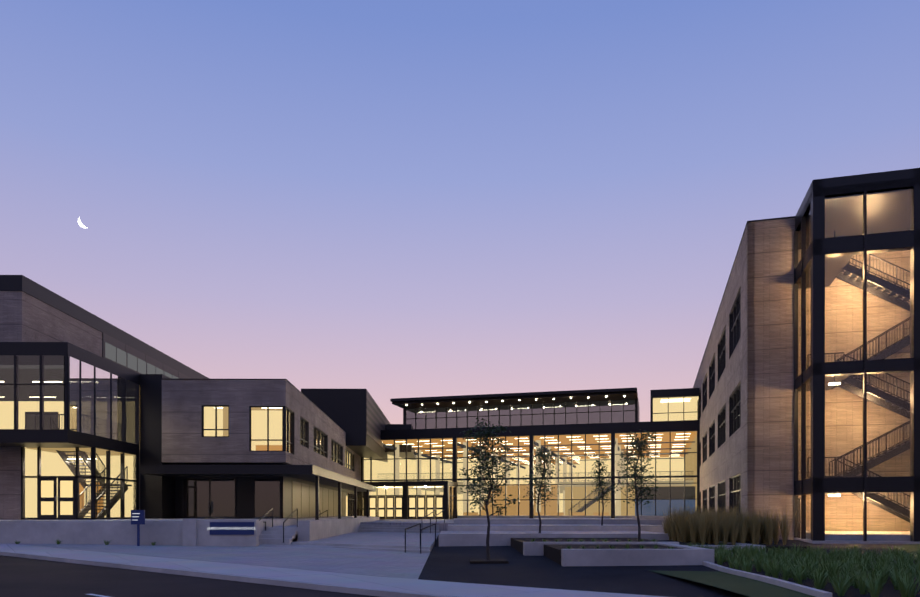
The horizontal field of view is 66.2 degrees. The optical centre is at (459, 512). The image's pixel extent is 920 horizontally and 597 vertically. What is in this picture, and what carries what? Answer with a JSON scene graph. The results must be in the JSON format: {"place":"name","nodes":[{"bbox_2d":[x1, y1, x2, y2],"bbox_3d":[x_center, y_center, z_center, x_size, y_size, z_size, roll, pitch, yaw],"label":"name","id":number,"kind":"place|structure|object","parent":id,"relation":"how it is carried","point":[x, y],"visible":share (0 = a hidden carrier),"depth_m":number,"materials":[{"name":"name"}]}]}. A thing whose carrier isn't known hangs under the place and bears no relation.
{"place":"outdoors","nodes":[
{"label":"outdoors","id":0,"kind":"place"},
{"bbox_2d":[78,217,86,227],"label":"moon","id":1,"kind":"object","parent":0,"point":[81,224],"visible":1,"depth_m":886.28,"materials":[{"name":"white"}]},
{"bbox_2d":[0,516,386,559],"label":"retaining wall","id":2,"kind":"structure","parent":0,"point":[187,531],"depth_m":30.03,"materials":[{"name":"concrete"}]},
{"bbox_2d":[0,275,416,519],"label":"building","id":3,"kind":"structure","parent":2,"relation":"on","point":[100,418],"depth_m":40.57,"materials":[{"name":"brick"}]},
{"bbox_2d":[210,522,253,534],"bbox_3d":[-9.649,0.658,29.873,1.870,0.540,0.050,0,0,-1],"label":"name sign","id":4,"kind":"object","parent":2,"relation":"attached to","point":[221,531],"visible":0.86,"depth_m":29.85,"materials":[{"name":"blue metal"}]},
{"bbox_2d":[208,527,255,529],"bbox_3d":[-9.655,0.669,29.838,2.065,0.146,0.008,0,0,-1],"label":"sign lettering","id":5,"kind":"object","parent":4,"relation":"attached to","point":[212,528],"visible":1,"depth_m":29.83},
{"bbox_2d":[259,508,272,526],"bbox_3d":[-9.066,0.548,32.804,0.090,1.561,2.890,0,0,-1],"label":"handrail","id":6,"kind":"object","parent":2,"relation":"on","point":[266,514],"visible":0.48,"depth_m":33.81,"materials":[{"name":"black metal"}]},
{"bbox_2d":[282,508,297,542],"bbox_3d":[-7.866,0.548,32.817,0.090,1.561,2.890,0,0,-1],"label":"handrail","id":7,"kind":"object","parent":2,"relation":"on","point":[286,520],"visible":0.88,"depth_m":32.17,"materials":[{"name":"black metal"}]},
{"bbox_2d":[364,431,696,515],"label":"building interior","id":8,"kind":"object","parent":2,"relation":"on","point":[564,462],"depth_m":88.91,"materials":[{"name":"brown wood"}]},
{"bbox_2d":[0,551,453,596],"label":"curb","id":9,"kind":"structure","parent":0,"point":[26,575],"depth_m":16.91,"materials":[{"name":"concrete"}]},
{"bbox_2d":[103,560,455,596],"bbox_3d":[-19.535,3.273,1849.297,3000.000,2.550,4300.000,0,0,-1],"label":"ground","id":10,"kind":"structure","parent":0,"point":[279,567],"depth_m":24.06,"materials":[{"name":"grey concrete"}]},
{"bbox_2d":[291,519,443,558],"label":"plaza steps","id":11,"kind":"structure","parent":10,"relation":"on","point":[385,535],"depth_m":38.06,"materials":[{"name":"concrete"}]},
{"bbox_2d":[430,509,444,532],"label":"handrail","id":12,"kind":"object","parent":11,"relation":"on","point":[436,515],"visible":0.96,"depth_m":47.03,"materials":[{"name":"black metal"}]},
{"bbox_2d":[693,216,909,539],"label":"wing","id":13,"kind":"structure","parent":10,"relation":"on","point":[744,382],"depth_m":36.55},
{"bbox_2d":[794,168,919,543],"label":"stair tower","id":14,"kind":"structure","parent":10,"relation":"on","point":[840,222],"depth_m":31.21,"materials":[{"name":"black"}]},
{"bbox_2d":[0,535,903,596],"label":"pavement","id":15,"kind":"structure","parent":0,"point":[449,571],"depth_m":20.27,"materials":[{"name":"concrete"}]},
{"bbox_2d":[15,538,155,544],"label":"wall plants","id":16,"kind":"object","parent":15,"relation":"on","point":[59,542],"depth_m":29.75,"materials":[{"name":"green plant"}]},
{"bbox_2d":[131,510,144,545],"bbox_3d":[-13.328,0.631,29.245,0.570,1.500,0.106,0,0,-1],"label":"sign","id":17,"kind":"object","parent":15,"relation":"on","point":[138,517],"visible":0.94,"depth_m":29.20,"materials":[{"name":"blue metal"}]},
{"bbox_2d":[405,523,420,551],"bbox_3d":[-1.849,0.970,27.716,0.125,1.127,1.075,0,0,34],"label":"handrail","id":18,"kind":"object","parent":15,"relation":"on","point":[408,528],"visible":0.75,"depth_m":27.35,"materials":[{"name":"black metal"}]},
{"bbox_2d":[420,523,436,552],"bbox_3d":[-1.230,0.977,27.293,0.125,1.139,1.075,0,0,34],"label":"handrail","id":19,"kind":"object","parent":15,"relation":"on","point":[425,528],"visible":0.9,"depth_m":27.30,"materials":[{"name":"black metal"}]},
{"bbox_2d":[469,541,651,563],"bbox_3d":[5.608,1.278,31.312,6.112,1.070,20.520,0,0,15],"label":"soil bed","id":20,"kind":"object","parent":15,"relation":"in","point":[490,561],"visible":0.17,"depth_m":22.12,"materials":[{"name":"brown soil"}]},
{"bbox_2d":[459,418,519,559],"bbox_3d":[0.863,-0.732,22.572,1.979,4.506,2.231,0,0,-25],"label":"tree","id":21,"kind":"object","parent":20,"relation":"on","point":[484,456],"visible":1,"depth_m":22.55,"materials":[{"name":"green plant"}]},
{"bbox_2d":[612,429,659,541],"bbox_3d":[6.727,-1.063,26.921,1.843,4.348,1.886,0,0,-1],"label":"tree","id":22,"kind":"object","parent":20,"relation":"on","point":[639,452],"visible":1,"depth_m":26.98,"materials":[{"name":"green plant"}]},
{"bbox_2d":[703,553,919,596],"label":"planting bed","id":23,"kind":"object","parent":15,"relation":"on","point":[807,586],"visible":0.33,"depth_m":14.46,"materials":[{"name":"concrete"}]},
{"bbox_2d":[0,0,919,423],"label":"sky","id":24,"kind":"structure","parent":0,"point":[390,199],"materials":[{"name":"blue"}]},
{"bbox_2d":[357,420,699,518],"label":"facade","id":25,"kind":"structure","parent":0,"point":[405,505],"depth_m":76.33,"materials":[{"name":"black"}]},
{"bbox_2d":[390,388,698,428],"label":"clerestory","id":26,"kind":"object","parent":25,"relation":"on","point":[616,405],"depth_m":89.71,"materials":[{"name":"black"}]},
{"bbox_2d":[439,518,809,566],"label":"walls","id":27,"kind":"structure","parent":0,"point":[518,534],"depth_m":31.39,"materials":[{"name":"concrete"}]},
{"bbox_2d":[452,508,457,518],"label":"litter bin","id":28,"kind":"object","parent":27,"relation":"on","point":[454,513],"visible":0.96,"depth_m":74.10,"materials":[{"name":"brown metal"}]},
{"bbox_2d":[521,446,559,532],"bbox_3d":[3.858,-1.104,33.282,1.947,4.174,1.733,0,0,-1],"label":"tree","id":29,"kind":"object","parent":27,"relation":"on","point":[540,483],"visible":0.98,"depth_m":33.34,"materials":[{"name":"green plant"}]},
{"bbox_2d":[587,454,614,525],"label":"tree","id":30,"kind":"object","parent":27,"relation":"on","point":[600,483],"visible":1,"depth_m":40.39,"materials":[{"name":"green plant"}]},
{"bbox_2d":[531,538,674,548],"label":"plants","id":31,"kind":"object","parent":27,"relation":"on","point":[606,540],"visible":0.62,"depth_m":21.89,"materials":[{"name":"green plant"}]},
{"bbox_2d":[662,502,794,544],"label":"tall grasses","id":32,"kind":"object","parent":27,"relation":"on","point":[706,526],"visible":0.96,"depth_m":27.39,"materials":[{"name":"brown plant"}]},
{"bbox_2d":[648,541,919,596],"bbox_3d":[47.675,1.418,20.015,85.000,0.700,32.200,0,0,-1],"label":"lawn","id":33,"kind":"structure","parent":0,"point":[749,587],"depth_m":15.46,"materials":[{"name":"green plant"}]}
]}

